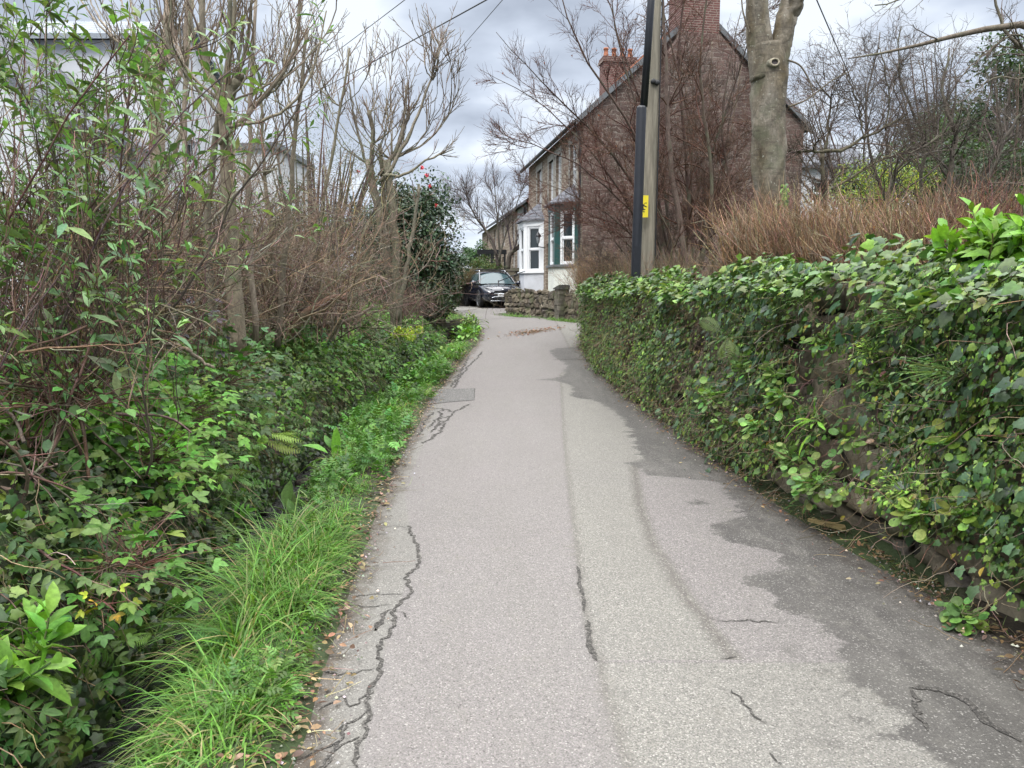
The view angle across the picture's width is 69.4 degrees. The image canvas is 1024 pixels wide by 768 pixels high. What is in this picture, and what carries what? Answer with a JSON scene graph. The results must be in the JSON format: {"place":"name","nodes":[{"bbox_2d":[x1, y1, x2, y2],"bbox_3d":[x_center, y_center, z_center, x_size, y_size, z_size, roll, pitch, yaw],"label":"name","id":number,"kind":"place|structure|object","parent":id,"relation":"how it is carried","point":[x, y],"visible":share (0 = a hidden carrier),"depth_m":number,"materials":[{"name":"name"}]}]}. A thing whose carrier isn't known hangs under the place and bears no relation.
{"place":"outdoors","nodes":[
{"label":"outdoors","id":0,"kind":"place"},
{"bbox_2d":[105,495,376,767],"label":"verge grass","id":1,"kind":"structure","parent":0,"point":[220,720],"depth_m":3.36,"materials":[{"name":"plant"}]},
{"bbox_2d":[75,342,454,767],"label":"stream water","id":2,"kind":"structure","parent":0,"point":[86,761],"depth_m":3.78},
{"bbox_2d":[0,281,1023,767],"bbox_3d":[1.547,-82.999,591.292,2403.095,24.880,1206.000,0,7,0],"label":"ground","id":3,"kind":"structure","parent":0,"point":[1006,621],"depth_m":4.12,"materials":[{"name":"soil"}]},
{"bbox_2d":[0,581,86,721],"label":"lily like plant","id":4,"kind":"object","parent":3,"relation":"on","point":[34,676],"visible":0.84,"depth_m":2.71,"materials":[{"name":"green plant"}]},
{"bbox_2d":[0,15,148,323],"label":"garden annexe","id":5,"kind":"structure","parent":3,"relation":"on","point":[38,91],"depth_m":15.00,"materials":[{"name":"paint"}]},
{"bbox_2d":[0,191,153,613],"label":"tangled shrub","id":6,"kind":"object","parent":3,"relation":"on","point":[15,449],"visible":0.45,"depth_m":3.54,"materials":[{"name":"brown plant"}]},
{"bbox_2d":[0,327,194,511],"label":"bramble bush","id":7,"kind":"object","parent":3,"relation":"on","point":[75,409],"visible":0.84,"depth_m":3.56,"materials":[{"name":"green plant"}]},
{"bbox_2d":[0,266,221,450],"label":"tangled shrub","id":8,"kind":"object","parent":3,"relation":"on","point":[167,369],"visible":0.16,"depth_m":4.43,"materials":[{"name":"brown plant"}]},
{"bbox_2d":[8,21,220,302],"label":"white house","id":9,"kind":"structure","parent":3,"relation":"on","point":[72,65],"depth_m":18.74,"materials":[{"name":"paint"}]},
{"bbox_2d":[0,128,243,488],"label":"leafy shrub","id":10,"kind":"object","parent":3,"relation":"on","point":[88,298],"visible":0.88,"depth_m":3.59,"materials":[{"name":"green plant"}]},
{"bbox_2d":[11,485,239,673],"bbox_3d":[-1.733,0.888,3.424,0.829,0.774,0.904,0,7,0],"label":"bramble bush","id":11,"kind":"object","parent":3,"relation":"on","point":[94,526],"visible":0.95,"depth_m":3.34,"materials":[{"name":"green plant"}]},
{"bbox_2d":[0,331,256,514],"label":"ground elder","id":12,"kind":"object","parent":3,"relation":"on","point":[12,430],"visible":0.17,"depth_m":4.37,"materials":[{"name":"green plant"}]},
{"bbox_2d":[84,0,179,278],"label":"slender tree","id":13,"kind":"object","parent":3,"relation":"on","point":[124,93],"visible":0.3,"depth_m":8.11,"materials":[{"name":"brown plant"}]},
{"bbox_2d":[0,384,285,648],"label":"moss cover","id":14,"kind":"object","parent":3,"relation":"on","point":[4,604],"visible":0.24,"depth_m":3.40,"materials":[{"name":"green plant"}]},
{"bbox_2d":[41,383,253,528],"bbox_3d":[-2.323,0.459,4.550,1.248,0.877,1.158,0,7,0],"label":"bramble bush","id":15,"kind":"object","parent":3,"relation":"on","point":[176,462],"visible":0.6,"depth_m":4.44,"materials":[{"name":"green plant"}]},
{"bbox_2d":[49,268,249,384],"bbox_3d":[-2.929,-0.473,6.168,1.129,0.966,1.485,3,8,22],"label":"bramble bush","id":16,"kind":"object","parent":3,"relation":"on","point":[185,336],"visible":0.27,"depth_m":6.22,"materials":[{"name":"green plant"}]},
{"bbox_2d":[0,91,299,374],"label":"leafy shrub","id":17,"kind":"object","parent":3,"relation":"on","point":[192,211],"visible":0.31,"depth_m":5.73,"materials":[{"name":"green plant"}]},
{"bbox_2d":[0,0,302,442],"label":"leafy shrub","id":18,"kind":"object","parent":3,"relation":"on","point":[135,69],"visible":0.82,"depth_m":4.10,"materials":[{"name":"green plant"}]},
{"bbox_2d":[80,0,248,329],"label":"pale pollard","id":19,"kind":"object","parent":3,"relation":"on","point":[178,75],"visible":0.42,"depth_m":8.64,"materials":[{"name":"brown plant"}]},
{"bbox_2d":[106,592,229,652],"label":"fern","id":20,"kind":"object","parent":3,"relation":"on","point":[162,625],"visible":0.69,"depth_m":3.44,"materials":[{"name":"green plant"}]},
{"bbox_2d":[0,95,338,478],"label":"tangled shrub","id":21,"kind":"object","parent":3,"relation":"on","point":[170,288],"visible":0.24,"depth_m":4.75,"materials":[{"name":"brown plant"}]},
{"bbox_2d":[0,111,339,349],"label":"twiggy shrub","id":22,"kind":"object","parent":3,"relation":"on","point":[202,276],"visible":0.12,"depth_m":7.84,"materials":[{"name":"brown plant"}]},
{"bbox_2d":[120,0,240,334],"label":"slender tree","id":23,"kind":"object","parent":3,"relation":"on","point":[185,32],"visible":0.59,"depth_m":7.97,"materials":[{"name":"brown plant"}]},
{"bbox_2d":[3,300,360,518],"bbox_3d":[-3.380,-0.224,7.132,2.408,1.370,9.180,0,7,-2],"label":"bramble cover","id":24,"kind":"object","parent":3,"relation":"on","point":[73,457],"visible":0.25,"depth_m":5.37,"materials":[{"name":"green plant"}]},
{"bbox_2d":[4,333,364,555],"bbox_3d":[-2.782,0.033,7.836,1.502,1.061,9.016,0,7,-3],"label":"ivy","id":25,"kind":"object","parent":3,"relation":"on","point":[234,438],"depth_m":6.34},
{"bbox_2d":[0,0,389,380],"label":"leafy shrub","id":26,"kind":"object","parent":3,"relation":"on","point":[9,8],"visible":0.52,"depth_m":4.76,"materials":[{"name":"green plant"}]},
{"bbox_2d":[129,353,261,461],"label":"bramble bush","id":27,"kind":"object","parent":3,"relation":"on","point":[201,396],"visible":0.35,"depth_m":5.40,"materials":[{"name":"green plant"}]},
{"bbox_2d":[0,346,398,767],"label":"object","id":28,"kind":"object","parent":3,"relation":"on","point":[115,600],"visible":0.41,"depth_m":3.93,"materials":[{"name":"plant"}]},
{"bbox_2d":[0,124,415,399],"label":"twiggy shrub","id":29,"kind":"object","parent":3,"relation":"on","point":[290,312],"visible":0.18,"depth_m":9.30,"materials":[{"name":"brown plant"}]},
{"bbox_2d":[0,328,444,767],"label":"bank ivy","id":30,"kind":"object","parent":3,"relation":"on","point":[96,738],"visible":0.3,"depth_m":4.09,"materials":[{"name":"green plant"}]},
{"bbox_2d":[0,316,445,648],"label":"bank ivy","id":31,"kind":"object","parent":3,"relation":"on","point":[11,498],"visible":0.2,"depth_m":3.90,"materials":[{"name":"green plant"}]},
{"bbox_2d":[0,328,448,767],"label":"bank ferns","id":32,"kind":"object","parent":3,"relation":"on","point":[48,709],"visible":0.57,"depth_m":3.26,"materials":[{"name":"green plant"}]},
{"bbox_2d":[149,305,303,435],"bbox_3d":[-2.672,-0.076,6.668,1.577,1.282,1.596,0,7,0],"label":"bramble bush","id":33,"kind":"object","parent":3,"relation":"on","point":[230,380],"visible":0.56,"depth_m":6.57,"materials":[{"name":"green plant"}]},
{"bbox_2d":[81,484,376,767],"bbox_3d":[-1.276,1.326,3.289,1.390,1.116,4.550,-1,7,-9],"label":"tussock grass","id":34,"kind":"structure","parent":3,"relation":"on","point":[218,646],"depth_m":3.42,"materials":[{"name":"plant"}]},
{"bbox_2d":[138,0,346,354],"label":"tall pollard","id":35,"kind":"object","parent":3,"relation":"on","point":[232,84],"visible":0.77,"depth_m":7.08,"materials":[{"name":"brown plant"}]},
{"bbox_2d":[97,390,395,766],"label":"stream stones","id":36,"kind":"object","parent":3,"relation":"on","point":[151,688],"visible":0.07,"depth_m":3.97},
{"bbox_2d":[60,328,445,647],"bbox_3d":[-2.190,-0.224,12.071,1.105,0.721,17.987,0,7,0],"label":"ground elder","id":37,"kind":"object","parent":3,"relation":"on","point":[129,632],"visible":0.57,"depth_m":5.49,"materials":[{"name":"green plant"}]},
{"bbox_2d":[232,406,304,478],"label":"fern","id":38,"kind":"object","parent":3,"relation":"on","point":[282,435],"visible":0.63,"depth_m":6.59,"materials":[{"name":"green plant"}]},
{"bbox_2d":[190,470,357,740],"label":"verge weeds","id":39,"kind":"object","parent":3,"relation":"on","point":[268,672],"visible":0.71,"depth_m":2.92,"materials":[{"name":"green plant"}]},
{"bbox_2d":[235,143,314,282],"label":"flat roofed building","id":40,"kind":"structure","parent":3,"relation":"on","point":[299,169],"depth_m":29.34,"materials":[{"name":"white paint"}]},
{"bbox_2d":[215,0,336,340],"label":"slender tree","id":41,"kind":"object","parent":3,"relation":"on","point":[252,289],"visible":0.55,"depth_m":7.93,"materials":[{"name":"brown plant"}]},
{"bbox_2d":[240,46,319,348],"bbox_3d":[-3.079,-2.449,9.791,1.751,4.038,0.945,5,9,37],"label":"slender tree","id":42,"kind":"object","parent":3,"relation":"on","point":[264,174],"visible":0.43,"depth_m":9.54,"materials":[{"name":"brown plant"}]},
{"bbox_2d":[106,104,478,348],"bbox_3d":[-4.021,-1.985,10.970,6.243,3.391,5.404,4,8,27],"label":"twiggy shrub","id":43,"kind":"object","parent":3,"relation":"on","point":[331,334],"visible":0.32,"depth_m":10.72,"materials":[{"name":"brown plant"}]},
{"bbox_2d":[256,3,350,346],"bbox_3d":[-2.602,-2.446,8.648,1.190,4.081,1.028,6,9,40],"label":"slender tree","id":44,"kind":"object","parent":3,"relation":"on","point":[277,341],"visible":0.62,"depth_m":8.87,"materials":[{"name":"brown plant"}]},
{"bbox_2d":[206,298,446,414],"bbox_3d":[-2.885,-0.802,14.955,1.962,2.050,12.178,0,7,4],"label":"ground elder","id":45,"kind":"object","parent":3,"relation":"on","point":[345,348],"visible":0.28,"depth_m":11.73,"materials":[{"name":"green plant"}]},
{"bbox_2d":[288,15,380,309],"bbox_3d":[-2.591,-3.110,11.113,1.701,4.963,1.248,2,7,13],"label":"slender tree","id":46,"kind":"object","parent":3,"relation":"on","point":[344,90],"visible":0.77,"depth_m":11.06,"materials":[{"name":"brown plant"}]},
{"bbox_2d":[251,85,418,319],"bbox_3d":[-3.532,-3.575,14.701,2.827,4.759,2.883,6,9,39],"label":"shrub","id":47,"kind":"object","parent":3,"relation":"on","point":[365,186],"visible":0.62,"depth_m":14.62,"materials":[{"name":"brown plant"}]},
{"bbox_2d":[170,124,511,335],"bbox_3d":[-3.356,-2.756,13.507,6.750,4.053,4.849,-5,8,-33],"label":"twiggy shrub","id":48,"kind":"object","parent":3,"relation":"on","point":[338,242],"visible":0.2,"depth_m":13.23,"materials":[{"name":"brown plant"}]},
{"bbox_2d":[287,405,417,527],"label":"verge grass","id":49,"kind":"structure","parent":3,"relation":"on","point":[339,454],"depth_m":6.04,"materials":[{"name":"plant"}]},
{"bbox_2d":[284,352,457,521],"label":"verge weeds","id":50,"kind":"object","parent":3,"relation":"on","point":[386,437],"visible":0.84,"depth_m":7.64,"materials":[{"name":"green plant"}]},
{"bbox_2d":[311,3,471,337],"bbox_3d":[-2.570,-4.439,15.477,3.694,7.141,1.832,1,7,7],"label":"pollard","id":51,"kind":"object","parent":3,"relation":"on","point":[388,169],"visible":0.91,"depth_m":15.46,"materials":[{"name":"brown plant"}]},
{"bbox_2d":[364,269,448,329],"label":"twiggy shrub","id":52,"kind":"object","parent":3,"relation":"on","point":[406,312],"visible":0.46,"depth_m":18.18,"materials":[{"name":"brown plant"}]},
{"bbox_2d":[359,164,472,321],"bbox_3d":[-2.691,-3.836,20.678,2.884,4.594,3.299,5,9,36],"label":"camellia","id":53,"kind":"object","parent":3,"relation":"on","point":[429,218],"visible":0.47,"depth_m":20.17,"materials":[{"name":"green plant"}]},
{"bbox_2d":[361,323,480,420],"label":"verge grass","id":54,"kind":"structure","parent":3,"relation":"on","point":[407,403],"depth_m":12.42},
{"bbox_2d":[370,313,479,405],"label":"verge weeds","id":55,"kind":"object","parent":3,"relation":"on","point":[423,363],"visible":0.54,"depth_m":12.98,"materials":[{"name":"green plant"}]},
{"bbox_2d":[406,265,463,320],"bbox_3d":[-2.309,-2.559,20.893,1.890,1.795,3.165,0,7,0],"label":"camellia","id":56,"kind":"object","parent":3,"relation":"on","point":[449,301],"visible":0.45,"depth_m":20.19,"materials":[{"name":"green plant"}]},
{"bbox_2d":[437,152,538,268],"bbox_3d":[-0.566,-8.438,35.946,6.435,5.729,3.316,1,7,11],"label":"garden tree","id":57,"kind":"object","parent":3,"relation":"on","point":[497,219],"visible":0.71,"depth_m":35.98,"materials":[{"name":"brown plant"}]},
{"bbox_2d":[478,198,528,268],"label":"terraced house","id":58,"kind":"structure","parent":3,"relation":"on","point":[492,232],"depth_m":41.71,"materials":[{"name":"stone"}]},
{"bbox_2d":[504,287,554,317],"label":"stone wall","id":59,"kind":"structure","parent":3,"relation":"on","point":[539,303],"depth_m":24.41,"materials":[{"name":"stone"}]},
{"bbox_2d":[473,0,681,266],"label":"beech tree","id":60,"kind":"object","parent":3,"relation":"on","point":[665,242],"visible":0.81,"depth_m":14.76,"materials":[{"name":"brown plant"}]},
{"bbox_2d":[536,232,631,291],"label":"brown shrub","id":61,"kind":"object","parent":3,"relation":"on","point":[577,275],"visible":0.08,"depth_m":22.94,"materials":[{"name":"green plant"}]},
{"bbox_2d":[579,228,720,288],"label":"brown shrub","id":62,"kind":"object","parent":3,"relation":"on","point":[658,265],"visible":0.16,"depth_m":13.58,"materials":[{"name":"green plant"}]},
{"bbox_2d":[641,0,662,276],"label":"utility pole","id":63,"kind":"object","parent":3,"relation":"on","point":[649,227],"visible":0.62,"depth_m":13.08,"materials":[{"name":"grey wood"}]},
{"bbox_2d":[515,0,813,292],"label":"stone house","id":64,"kind":"structure","parent":3,"relation":"on","point":[534,259],"depth_m":24.89,"materials":[{"name":"brown stone"}]},
{"bbox_2d":[527,226,539,270],"bbox_3d":[0.950,-5.672,31.015,0.630,1.860,0.100,4,8,31],"label":"window","id":65,"kind":"structure","parent":64,"relation":"in","point":[533,264],"depth_m":31.05,"materials":[{"name":"white paint"}]},
{"bbox_2d":[560,209,574,263],"bbox_3d":[1.911,-4.996,25.182,0.550,1.820,0.100,4,8,31],"label":"window","id":66,"kind":"structure","parent":64,"relation":"in","point":[569,238],"depth_m":25.22,"materials":[{"name":"white paint"}]},
{"bbox_2d":[544,25,808,282],"bbox_3d":[4.101,-5.256,18.524,6.765,6.849,2.790,-1,7,-8],"label":"cherry tree","id":67,"kind":"object","parent":3,"relation":"on","point":[600,254],"visible":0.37,"depth_m":18.38,"materials":[{"name":"brown plant"}]},
{"bbox_2d":[640,22,749,250],"bbox_3d":[4.843,-6.627,19.533,2.761,6.179,2.406,-1,7,-9],"label":"background tree","id":68,"kind":"object","parent":3,"relation":"on","point":[727,91],"visible":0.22,"depth_m":19.25,"materials":[{"name":"brown plant"}]},
{"bbox_2d":[560,0,884,274],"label":"beech tree","id":69,"kind":"object","parent":3,"relation":"on","point":[672,166],"visible":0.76,"depth_m":14.27,"materials":[{"name":"brown plant"}]},
{"bbox_2d":[569,343,1023,682],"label":"leaf litter","id":70,"kind":"object","parent":3,"relation":"on","point":[936,582],"visible":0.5,"depth_m":4.48,"materials":[{"name":"plant"}]},
{"bbox_2d":[741,0,853,223],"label":"pollarded tree","id":71,"kind":"object","parent":3,"relation":"on","point":[768,53],"visible":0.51,"depth_m":9.08,"materials":[{"name":"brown plant"}]},
{"bbox_2d":[591,280,1023,622],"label":"stone wall","id":72,"kind":"structure","parent":3,"relation":"on","point":[846,508],"depth_m":5.23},
{"bbox_2d":[630,0,654,317],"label":"street lamp","id":73,"kind":"object","parent":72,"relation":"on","point":[638,185],"visible":0.88,"depth_m":11.87,"materials":[{"name":"metal"}]},
{"bbox_2d":[699,309,759,365],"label":"pennywort","id":74,"kind":"object","parent":72,"relation":"attached to","point":[710,328],"visible":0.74,"depth_m":6.56,"materials":[{"name":"green plant"}]},
{"bbox_2d":[569,233,1023,688],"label":"ivy","id":75,"kind":"object","parent":72,"relation":"on","point":[950,291],"depth_m":4.51,"materials":[{"name":"plant"}]},
{"bbox_2d":[694,376,735,413],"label":"pennywort","id":76,"kind":"object","parent":75,"relation":"attached to","point":[702,391],"visible":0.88,"depth_m":6.98,"materials":[{"name":"green plant"}]},
{"bbox_2d":[738,406,792,447],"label":"pennywort","id":77,"kind":"object","parent":75,"relation":"attached to","point":[751,423],"visible":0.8,"depth_m":5.84,"materials":[{"name":"green plant"}]},
{"bbox_2d":[760,369,806,422],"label":"pennywort","id":78,"kind":"object","parent":75,"relation":"attached to","point":[783,399],"visible":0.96,"depth_m":5.46,"materials":[{"name":"green plant"}]},
{"bbox_2d":[768,435,816,481],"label":"pennywort","id":79,"kind":"object","parent":75,"relation":"attached to","point":[786,463],"visible":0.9,"depth_m":5.28,"materials":[{"name":"green plant"}]},
{"bbox_2d":[852,273,963,361],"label":"herb","id":80,"kind":"object","parent":75,"relation":"on","point":[903,316],"visible":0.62,"depth_m":4.10,"materials":[{"name":"green plant"}]},
{"bbox_2d":[887,325,996,431],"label":"herb","id":81,"kind":"object","parent":75,"relation":"on","point":[939,371],"visible":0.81,"depth_m":3.78,"materials":[{"name":"green plant"}]},
{"bbox_2d":[922,418,983,461],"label":"pennywort","id":82,"kind":"object","parent":75,"relation":"attached to","point":[935,440],"visible":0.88,"depth_m":3.79,"materials":[{"name":"green plant"}]},
{"bbox_2d":[787,449,848,509],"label":"pennywort","id":83,"kind":"object","parent":72,"relation":"attached to","point":[813,488],"visible":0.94,"depth_m":4.95,"materials":[{"name":"green plant"}]},
{"bbox_2d":[848,338,895,373],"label":"seedling shrub","id":84,"kind":"object","parent":72,"relation":"on","point":[870,351],"visible":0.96,"depth_m":4.43,"materials":[{"name":"green plant"}]},
{"bbox_2d":[873,464,928,506],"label":"chickweed","id":85,"kind":"object","parent":72,"relation":"attached to","point":[895,491],"visible":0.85,"depth_m":4.07,"materials":[{"name":"green plant"}]},
{"bbox_2d":[888,488,946,544],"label":"pennywort","id":86,"kind":"object","parent":72,"relation":"attached to","point":[904,506],"visible":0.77,"depth_m":3.93,"materials":[{"name":"green plant"}]},
{"bbox_2d":[936,485,987,530],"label":"pennywort","id":87,"kind":"object","parent":72,"relation":"attached to","point":[964,518],"visible":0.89,"depth_m":3.63,"materials":[{"name":"green plant"}]},
{"bbox_2d":[924,193,1023,273],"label":"bright shrub","id":88,"kind":"object","parent":72,"relation":"on","point":[990,237],"visible":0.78,"depth_m":4.05,"materials":[{"name":"green plant"}]},
{"bbox_2d":[800,145,879,226],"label":"pale cottage","id":89,"kind":"structure","parent":3,"relation":"on","point":[835,164],"depth_m":31.29,"materials":[{"name":"white paint"}]},
{"bbox_2d":[736,7,967,218],"bbox_3d":[4.566,-3.629,10.011,2.901,3.014,1.889,-2,7,-15],"label":"apple tree","id":90,"kind":"object","parent":3,"relation":"on","point":[821,170],"visible":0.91,"depth_m":10.08,"materials":[{"name":"brown plant"}]},
{"bbox_2d":[681,151,1023,285],"bbox_3d":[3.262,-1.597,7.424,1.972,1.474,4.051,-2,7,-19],"label":"clipped brown hedge","id":91,"kind":"object","parent":3,"relation":"on","point":[811,236],"visible":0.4,"depth_m":7.30,"materials":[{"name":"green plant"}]},
{"bbox_2d":[785,49,930,225],"bbox_3d":[8.367,-5.878,18.654,3.499,5.105,3.534,1,7,12],"label":"background tree","id":92,"kind":"object","parent":3,"relation":"on","point":[832,172],"visible":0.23,"depth_m":18.21,"materials":[{"name":"brown plant"}]},
{"bbox_2d":[804,154,940,217],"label":"yellow green shrub","id":93,"kind":"object","parent":3,"relation":"on","point":[886,183],"visible":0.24,"depth_m":12.52,"materials":[{"name":"green plant"}]},
{"bbox_2d":[828,9,1023,216],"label":"hawthorn tree","id":94,"kind":"object","parent":3,"relation":"on","point":[997,151],"visible":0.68,"depth_m":10.71,"materials":[{"name":"brown plant"}]},
{"bbox_2d":[845,0,1023,126],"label":"overhanging tree","id":95,"kind":"object","parent":3,"relation":"on","point":[1005,27],"visible":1,"depth_m":8.17,"materials":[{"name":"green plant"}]},
{"bbox_2d":[863,131,1023,218],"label":"dark hedge bush","id":96,"kind":"object","parent":3,"relation":"on","point":[975,143],"visible":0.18,"depth_m":14.27,"materials":[{"name":"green plant"}]},
{"bbox_2d":[866,19,1023,170],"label":"background tree","id":97,"kind":"object","parent":3,"relation":"on","point":[925,77],"visible":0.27,"depth_m":16.80,"materials":[{"name":"brown plant"}]},
{"bbox_2d":[934,596,989,635],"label":"pennywort","id":98,"kind":"object","parent":3,"relation":"on","point":[952,613],"visible":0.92,"depth_m":3.58,"materials":[{"name":"green plant"}]},
{"bbox_2d":[918,30,1023,194],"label":"dark evergreen","id":99,"kind":"object","parent":3,"relation":"on","point":[999,71],"visible":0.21,"depth_m":22.71,"materials":[{"name":"green plant"}]},
{"bbox_2d":[970,32,1023,200],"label":"background tree","id":100,"kind":"object","parent":3,"relation":"on","point":[1017,106],"visible":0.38,"depth_m":16.11,"materials":[{"name":"green plant"}]},
{"bbox_2d":[0,0,1023,269],"label":"sky","id":101,"kind":"structure","parent":0,"point":[534,21],"materials":[{"name":"white"}]},
{"bbox_2d":[293,305,1023,767],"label":"road","id":102,"kind":"structure","parent":0,"point":[589,575],"depth_m":3.63,"materials":[{"name":"asphalt"}]},
{"bbox_2d":[199,324,487,767],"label":"leaf litter","id":103,"kind":"object","parent":102,"relation":"on","point":[281,755],"visible":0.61,"depth_m":3.33,"materials":[{"name":"plant"}]},
{"bbox_2d":[464,269,520,307],"bbox_3d":[-0.901,-4.247,32.894,2.237,1.695,4.430,-2,7,-15],"label":"parked car","id":104,"kind":"object","parent":102,"relation":"on","point":[488,285],"visible":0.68,"depth_m":31.87,"materials":[{"name":"black paint"}]},
{"bbox_2d":[236,357,1023,767],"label":"fallen twigs","id":105,"kind":"object","parent":102,"relation":"on","point":[408,561],"visible":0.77,"depth_m":3.60,"materials":[{"name":"wood"}]},
{"bbox_2d":[244,376,1023,767],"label":"grit","id":106,"kind":"object","parent":102,"relation":"on","point":[394,546],"visible":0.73,"depth_m":3.94,"materials":[{"name":"gravel"}]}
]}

